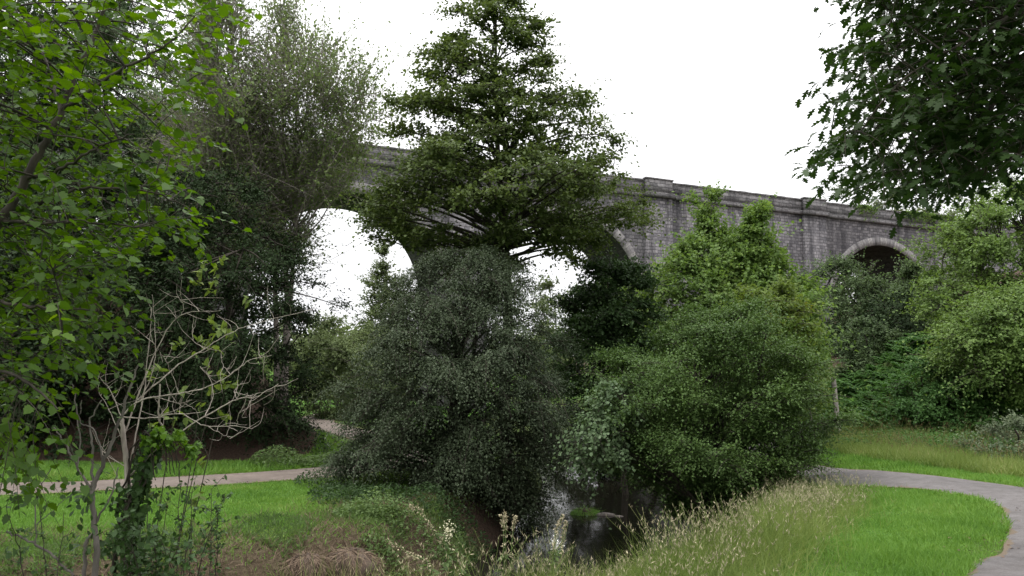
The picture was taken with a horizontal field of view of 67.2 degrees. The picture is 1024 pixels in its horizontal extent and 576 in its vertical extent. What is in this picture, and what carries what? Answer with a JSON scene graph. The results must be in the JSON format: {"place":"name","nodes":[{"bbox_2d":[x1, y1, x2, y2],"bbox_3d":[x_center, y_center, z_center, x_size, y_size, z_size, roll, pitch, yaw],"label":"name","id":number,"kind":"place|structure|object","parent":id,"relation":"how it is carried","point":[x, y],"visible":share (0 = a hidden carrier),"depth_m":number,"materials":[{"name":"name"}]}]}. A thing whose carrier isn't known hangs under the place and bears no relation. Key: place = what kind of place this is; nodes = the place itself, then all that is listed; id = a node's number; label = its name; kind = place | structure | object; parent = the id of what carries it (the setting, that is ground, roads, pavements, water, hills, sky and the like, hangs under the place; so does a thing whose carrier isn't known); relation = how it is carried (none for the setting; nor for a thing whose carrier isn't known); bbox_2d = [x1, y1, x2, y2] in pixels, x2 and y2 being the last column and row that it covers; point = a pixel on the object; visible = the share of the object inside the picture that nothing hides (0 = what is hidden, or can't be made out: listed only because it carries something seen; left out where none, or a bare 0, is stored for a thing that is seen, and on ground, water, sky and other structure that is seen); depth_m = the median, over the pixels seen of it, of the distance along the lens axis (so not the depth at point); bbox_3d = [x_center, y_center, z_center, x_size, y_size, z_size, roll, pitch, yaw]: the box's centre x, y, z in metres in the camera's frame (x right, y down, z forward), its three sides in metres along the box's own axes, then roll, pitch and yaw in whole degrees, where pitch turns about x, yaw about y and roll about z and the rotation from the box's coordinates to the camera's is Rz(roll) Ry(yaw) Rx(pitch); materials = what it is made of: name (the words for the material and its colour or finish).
{"place":"outdoors","nodes":[
{"label":"outdoors","id":0,"kind":"place"},
{"bbox_2d":[0,414,423,494],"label":"gravel path","id":1,"kind":"structure","parent":0,"point":[264,476],"depth_m":18.05,"materials":[{"name":"grey gravel"}]},
{"bbox_2d":[0,440,495,575],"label":"meadow grass","id":2,"kind":"structure","parent":0,"point":[248,507],"depth_m":14.08,"materials":[{"name":"green plant"}]},
{"bbox_2d":[0,269,1023,575],"bbox_3d":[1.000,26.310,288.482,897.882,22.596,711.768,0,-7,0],"label":"ground","id":3,"kind":"structure","parent":0,"point":[486,523],"depth_m":15.58,"materials":[{"name":"green plant"}]},
{"bbox_2d":[0,486,86,575],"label":"hawthorn sapling","id":4,"kind":"object","parent":3,"relation":"on","point":[10,498],"visible":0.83,"depth_m":4.92,"materials":[{"name":"green plant"}]},
{"bbox_2d":[0,175,113,457],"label":"holm oak","id":5,"kind":"object","parent":3,"relation":"on","point":[28,416],"visible":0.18,"depth_m":23.14,"materials":[{"name":"green plant"}]},
{"bbox_2d":[5,364,138,575],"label":"elder sapling","id":6,"kind":"object","parent":3,"relation":"on","point":[94,533],"visible":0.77,"depth_m":5.46,"materials":[{"name":"grey plant"}]},
{"bbox_2d":[0,0,149,297],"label":"tree","id":7,"kind":"object","parent":3,"relation":"on","point":[34,14],"visible":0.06,"depth_m":33.59,"materials":[{"name":"green plant"}]},
{"bbox_2d":[0,155,248,466],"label":"holm oak","id":8,"kind":"object","parent":3,"relation":"on","point":[68,380],"visible":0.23,"depth_m":23.91,"materials":[{"name":"green plant"}]},
{"bbox_2d":[0,0,262,536],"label":"hazel tree","id":9,"kind":"object","parent":3,"relation":"on","point":[18,69],"visible":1,"depth_m":4.88,"materials":[{"name":"green plant"}]},
{"bbox_2d":[0,0,266,369],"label":"tree","id":10,"kind":"object","parent":3,"relation":"on","point":[124,27],"visible":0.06,"depth_m":34.72,"materials":[{"name":"green plant"}]},
{"bbox_2d":[93,503,196,575],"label":"bramble","id":11,"kind":"object","parent":3,"relation":"on","point":[131,537],"visible":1,"depth_m":4.98,"materials":[{"name":"green plant"}]},
{"bbox_2d":[133,457,210,575],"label":"hawthorn sapling","id":12,"kind":"object","parent":3,"relation":"on","point":[190,528],"visible":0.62,"depth_m":5.50,"materials":[{"name":"green plant"}]},
{"bbox_2d":[0,429,351,481],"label":"verge weeds","id":13,"kind":"object","parent":3,"relation":"on","point":[237,466],"visible":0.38,"depth_m":19.57,"materials":[{"name":"green plant"}]},
{"bbox_2d":[141,254,253,574],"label":"maple sapling","id":14,"kind":"object","parent":3,"relation":"on","point":[219,332],"visible":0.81,"depth_m":7.09,"materials":[{"name":"green plant"}]},
{"bbox_2d":[91,59,321,362],"bbox_3d":[-12.851,-3.071,33.293,9.925,13.808,8.840,3,-7,-23],"label":"beech tree","id":15,"kind":"object","parent":3,"relation":"on","point":[145,136],"visible":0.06,"depth_m":32.23,"materials":[{"name":"green plant"}]},
{"bbox_2d":[94,280,324,574],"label":"dead shrub","id":16,"kind":"object","parent":3,"relation":"on","point":[122,432],"visible":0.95,"depth_m":5.95,"materials":[{"name":"grey wood"}]},
{"bbox_2d":[98,425,202,575],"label":"ivy plant","id":17,"kind":"object","parent":16,"relation":"attached to","point":[151,441],"visible":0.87,"depth_m":5.79,"materials":[{"name":"green plant"}]},
{"bbox_2d":[89,389,332,455],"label":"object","id":18,"kind":"object","parent":3,"relation":"on","point":[283,443],"visible":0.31,"depth_m":23.71,"materials":[{"name":"green plant"}]},
{"bbox_2d":[184,473,240,575],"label":"hawthorn sapling","id":19,"kind":"object","parent":3,"relation":"on","point":[212,529],"visible":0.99,"depth_m":5.13,"materials":[{"name":"green plant"}]},
{"bbox_2d":[67,157,383,465],"bbox_3d":[-9.448,1.174,23.900,8.850,11.014,8.323,-5,-9,39],"label":"yew tree","id":20,"kind":"object","parent":3,"relation":"on","point":[273,269],"visible":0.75,"depth_m":23.15,"materials":[{"name":"green plant"}]},
{"bbox_2d":[107,0,356,381],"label":"bare willow","id":21,"kind":"object","parent":3,"relation":"on","point":[220,65],"visible":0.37,"depth_m":27.97,"materials":[{"name":"green plant"}]},
{"bbox_2d":[0,492,488,575],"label":"dry grass","id":22,"kind":"structure","parent":3,"relation":"on","point":[238,543],"depth_m":12.02,"materials":[{"name":"plant"}]},
{"bbox_2d":[0,493,491,575],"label":"bank weeds","id":23,"kind":"object","parent":3,"relation":"on","point":[295,523],"visible":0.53,"depth_m":12.22,"materials":[{"name":"green plant"}]},
{"bbox_2d":[150,0,455,404],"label":"bare willow","id":24,"kind":"object","parent":3,"relation":"on","point":[346,139],"visible":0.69,"depth_m":29.24,"materials":[{"name":"green plant"}]},
{"bbox_2d":[252,308,357,398],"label":"valley tree","id":25,"kind":"object","parent":3,"relation":"on","point":[298,349],"visible":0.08,"depth_m":85.60,"materials":[{"name":"green plant"}]},
{"bbox_2d":[277,548,336,575],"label":"grass hummock","id":26,"kind":"object","parent":3,"relation":"on","point":[296,565],"depth_m":11.25,"materials":[{"name":"beige plant"}]},
{"bbox_2d":[249,441,402,467],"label":"path weeds","id":27,"kind":"object","parent":3,"relation":"on","point":[291,460],"visible":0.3,"depth_m":20.76,"materials":[{"name":"green plant"}]},
{"bbox_2d":[267,306,397,421],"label":"birch tree","id":28,"kind":"object","parent":3,"relation":"on","point":[340,351],"visible":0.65,"depth_m":44.50,"materials":[{"name":"green plant"}]},
{"bbox_2d":[324,545,388,575],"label":"grass hummock","id":29,"kind":"object","parent":3,"relation":"on","point":[341,555],"depth_m":11.56,"materials":[{"name":"beige plant"}]},
{"bbox_2d":[326,315,422,417],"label":"birch tree","id":30,"kind":"object","parent":3,"relation":"on","point":[370,324],"visible":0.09,"depth_m":51.16,"materials":[{"name":"green plant"}]},
{"bbox_2d":[343,243,417,392],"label":"poplar tree","id":31,"kind":"object","parent":3,"relation":"on","point":[377,276],"visible":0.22,"depth_m":77.78,"materials":[{"name":"green plant"}]},
{"bbox_2d":[293,468,496,561],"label":"shade plants","id":32,"kind":"object","parent":3,"relation":"on","point":[326,488],"visible":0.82,"depth_m":15.23,"materials":[{"name":"green plant"}]},
{"bbox_2d":[332,486,473,575],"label":"bank plants","id":33,"kind":"object","parent":3,"relation":"on","point":[364,504],"visible":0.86,"depth_m":13.28,"materials":[{"name":"green plant"}]},
{"bbox_2d":[385,538,440,575],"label":"weed stalk","id":34,"kind":"object","parent":3,"relation":"on","point":[416,557],"visible":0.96,"depth_m":6.00,"materials":[{"name":"beige plant"}]},
{"bbox_2d":[408,504,451,575],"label":"weed stalk","id":35,"kind":"object","parent":3,"relation":"on","point":[443,544],"visible":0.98,"depth_m":6.40,"materials":[{"name":"beige plant"}]},
{"bbox_2d":[399,284,496,401],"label":"valley tree","id":36,"kind":"object","parent":3,"relation":"on","point":[416,345],"visible":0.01,"depth_m":90.17,"materials":[{"name":"green plant"}]},
{"bbox_2d":[439,519,458,573],"bbox_3d":[-0.556,2.711,6.638,0.180,1.414,0.182,-3,-7,27],"label":"flowering weed","id":37,"kind":"object","parent":3,"relation":"on","point":[450,534],"visible":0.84,"depth_m":6.69,"materials":[{"name":"white plant"}]},
{"bbox_2d":[299,243,603,550],"bbox_3d":[-1.161,2.807,18.055,6.862,7.852,6.896,-4,-8,29],"label":"hawthorn tree","id":38,"kind":"object","parent":3,"relation":"on","point":[453,454],"visible":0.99,"depth_m":16.91,"materials":[{"name":"green plant"}]},
{"bbox_2d":[450,523,470,575],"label":"flowering weed","id":39,"kind":"object","parent":3,"relation":"on","point":[461,569],"visible":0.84,"depth_m":6.67,"materials":[{"name":"green plant"}]},
{"bbox_2d":[495,509,517,575],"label":"weed stalk","id":40,"kind":"object","parent":3,"relation":"on","point":[505,516],"visible":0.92,"depth_m":7.17,"materials":[{"name":"green plant"}]},
{"bbox_2d":[0,98,1022,408],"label":"stone viaduct","id":41,"kind":"object","parent":3,"relation":"on","point":[828,228],"visible":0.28,"depth_m":72.67,"materials":[{"name":"grey stone"}]},
{"bbox_2d":[856,204,877,221],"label":"parapet creeper","id":42,"kind":"object","parent":41,"relation":"attached to","point":[869,208],"visible":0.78,"depth_m":77.93,"materials":[{"name":"green plant"}]},
{"bbox_2d":[904,210,955,227],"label":"parapet creeper","id":43,"kind":"object","parent":41,"relation":"attached to","point":[923,214],"visible":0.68,"depth_m":81.18,"materials":[{"name":"green plant"}]},
{"bbox_2d":[329,0,700,466],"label":"conifer tree","id":44,"kind":"object","parent":3,"relation":"on","point":[573,180],"visible":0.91,"depth_m":20.96,"materials":[{"name":"green plant"}]},
{"bbox_2d":[490,271,588,399],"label":"valley tree","id":45,"kind":"object","parent":3,"relation":"on","point":[549,285],"visible":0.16,"depth_m":82.34,"materials":[{"name":"green plant"}]},
{"bbox_2d":[249,293,854,386],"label":"wood","id":46,"kind":"object","parent":3,"relation":"on","point":[344,328],"depth_m":124.62,"materials":[{"name":"green plant"}]},
{"bbox_2d":[543,514,567,575],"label":"weed stalk","id":47,"kind":"object","parent":3,"relation":"on","point":[564,528],"visible":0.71,"depth_m":7.18,"materials":[{"name":"beige plant"}]},
{"bbox_2d":[548,535,563,569],"bbox_3d":[0.424,2.947,7.285,0.190,1.174,0.170,-4,-8,30],"label":"flowering weed","id":48,"kind":"object","parent":3,"relation":"on","point":[556,547],"visible":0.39,"depth_m":7.35,"materials":[{"name":"white plant"}]},
{"bbox_2d":[228,467,912,575],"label":"tall grass","id":49,"kind":"structure","parent":3,"relation":"on","point":[781,511],"depth_m":7.63,"materials":[{"name":"green plant"}]},
{"bbox_2d":[530,270,661,477],"bbox_3d":[3.251,3.599,28.470,6.408,8.861,6.209,0,-7,0],"label":"dark alder","id":50,"kind":"object","parent":3,"relation":"on","point":[571,368],"visible":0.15,"depth_m":27.82,"materials":[{"name":"green plant"}]},
{"bbox_2d":[542,246,684,494],"bbox_3d":[3.029,2.952,23.420,4.457,8.268,4.920,2,-7,-19],"label":"dark alder","id":51,"kind":"object","parent":3,"relation":"on","point":[611,304],"visible":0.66,"depth_m":22.93,"materials":[{"name":"green plant"}]},
{"bbox_2d":[539,375,724,529],"bbox_3d":[2.403,3.288,14.670,3.790,3.254,2.051,-2,-7,19],"label":"overhanging alder","id":52,"kind":"object","parent":3,"relation":"on","point":[596,434],"visible":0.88,"depth_m":14.85,"materials":[{"name":"green plant"}]},
{"bbox_2d":[581,179,841,435],"bbox_3d":[7.075,1.008,26.915,7.940,9.892,8.829,-5,-8,35],"label":"sycamore tree","id":53,"kind":"object","parent":3,"relation":"on","point":[685,260],"visible":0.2,"depth_m":25.78,"materials":[{"name":"green plant"}]},
{"bbox_2d":[550,286,895,539],"bbox_3d":[4.040,2.876,16.181,6.425,5.939,5.577,2,-7,-16],"label":"riverside bush","id":54,"kind":"object","parent":3,"relation":"on","point":[735,465],"visible":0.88,"depth_m":15.06,"materials":[{"name":"green plant"}]},
{"bbox_2d":[715,270,837,430],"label":"field maple","id":55,"kind":"object","parent":3,"relation":"on","point":[781,290],"visible":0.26,"depth_m":19.97,"materials":[{"name":"green plant"}]},
{"bbox_2d":[687,192,867,436],"bbox_3d":[8.159,1.242,25.594,5.906,8.782,5.980,0,-7,0],"label":"sycamore tree","id":56,"kind":"object","parent":3,"relation":"on","point":[761,258],"visible":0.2,"depth_m":24.93,"materials":[{"name":"green plant"}]},
{"bbox_2d":[831,377,840,429],"bbox_3d":[10.103,3.860,24.015,0.243,2.175,0.170,0,-7,0],"label":"wooden post","id":57,"kind":"object","parent":3,"relation":"on","point":[836,397],"visible":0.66,"depth_m":24.01,"materials":[{"name":"grey wood"}]},
{"bbox_2d":[784,246,924,343],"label":"goat willow","id":58,"kind":"object","parent":3,"relation":"on","point":[843,265],"visible":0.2,"depth_m":44.97,"materials":[{"name":"green plant"}]},
{"bbox_2d":[832,259,876,317],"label":"valley tree","id":59,"kind":"object","parent":3,"relation":"on","point":[838,279],"visible":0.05,"depth_m":89.59,"materials":[{"name":"green plant"}]},
{"bbox_2d":[827,313,916,378],"bbox_3d":[15.293,2.960,33.848,3.846,3.615,3.896,0,-7,0],"label":"holly bush","id":60,"kind":"object","parent":3,"relation":"on","point":[863,354],"visible":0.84,"depth_m":33.30,"materials":[{"name":"green plant"}]},
{"bbox_2d":[822,175,941,270],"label":"ash tree","id":61,"kind":"object","parent":3,"relation":"on","point":[881,205],"visible":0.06,"depth_m":103.06,"materials":[{"name":"green plant"}]},
{"bbox_2d":[822,285,962,363],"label":"shaded tree","id":62,"kind":"object","parent":3,"relation":"on","point":[907,324],"visible":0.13,"depth_m":37.24,"materials":[{"name":"green plant"}]},
{"bbox_2d":[785,0,1023,238],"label":"oak tree","id":63,"kind":"object","parent":3,"relation":"on","point":[983,133],"visible":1,"depth_m":5.46,"materials":[{"name":"green plant"}]},
{"bbox_2d":[846,256,962,324],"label":"goat willow","id":64,"kind":"object","parent":3,"relation":"on","point":[909,272],"visible":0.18,"depth_m":41.98,"materials":[{"name":"green plant"}]},
{"bbox_2d":[813,343,1023,477],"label":"rough grass","id":65,"kind":"structure","parent":3,"relation":"on","point":[953,458],"depth_m":17.74,"materials":[{"name":"green plant"}]},
{"bbox_2d":[815,332,1023,434],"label":"bracken","id":66,"kind":"object","parent":3,"relation":"on","point":[896,357],"visible":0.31,"depth_m":28.79,"materials":[{"name":"green plant"}]},
{"bbox_2d":[816,428,1023,459],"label":"nettles","id":67,"kind":"object","parent":3,"relation":"on","point":[929,440],"visible":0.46,"depth_m":19.83,"materials":[{"name":"green plant"}]},
{"bbox_2d":[819,457,1023,575],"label":"fallen leaves","id":68,"kind":"object","parent":3,"relation":"on","point":[964,533],"visible":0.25,"depth_m":9.09,"materials":[{"name":"plant"}]},
{"bbox_2d":[857,356,1017,434],"bbox_3d":[12.950,3.569,23.623,4.478,3.018,3.629,0,-7,0],"label":"sallow bush","id":69,"kind":"object","parent":3,"relation":"on","point":[908,400],"visible":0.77,"depth_m":23.07,"materials":[{"name":"green plant"}]},
{"bbox_2d":[882,175,1023,335],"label":"sallow tree","id":70,"kind":"object","parent":3,"relation":"on","point":[978,251],"visible":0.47,"depth_m":31.31,"materials":[{"name":"green plant"}]},
{"bbox_2d":[906,193,1011,224],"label":"ash tree","id":71,"kind":"object","parent":3,"relation":"on","point":[953,213],"visible":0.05,"depth_m":112.93,"materials":[{"name":"green plant"}]},
{"bbox_2d":[896,264,1023,417],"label":"sallow bush","id":72,"kind":"object","parent":3,"relation":"on","point":[990,301],"visible":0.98,"depth_m":22.55,"materials":[{"name":"green plant"}]},
{"bbox_2d":[938,408,1023,458],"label":"elder shrub","id":73,"kind":"object","parent":3,"relation":"on","point":[990,429],"visible":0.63,"depth_m":18.52,"materials":[{"name":"green plant"}]},
{"bbox_2d":[0,0,1023,346],"label":"sky","id":74,"kind":"structure","parent":0,"point":[711,88],"materials":[{"name":"white"}]},
{"bbox_2d":[453,422,707,575],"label":"river","id":75,"kind":"structure","parent":0,"point":[598,530],"depth_m":17.52,"materials":[{"name":"black liquid"}]},
{"bbox_2d":[569,505,599,515],"bbox_3d":[1.874,5.696,19.650,1.093,0.531,0.796,0,-7,0],"label":"river islet","id":76,"kind":"object","parent":75,"relation":"in","point":[583,511],"visible":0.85,"depth_m":19.50,"materials":[{"name":"green plant"}]},
{"bbox_2d":[651,405,1023,575],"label":"asphalt path","id":77,"kind":"structure","parent":0,"point":[1011,561],"depth_m":12.73,"materials":[{"name":"grey asphalt"}]},
{"bbox_2d":[718,435,1023,575],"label":"mown grass","id":78,"kind":"structure","parent":0,"point":[956,516],"depth_m":9.56,"materials":[{"name":"green plant"}]}
]}

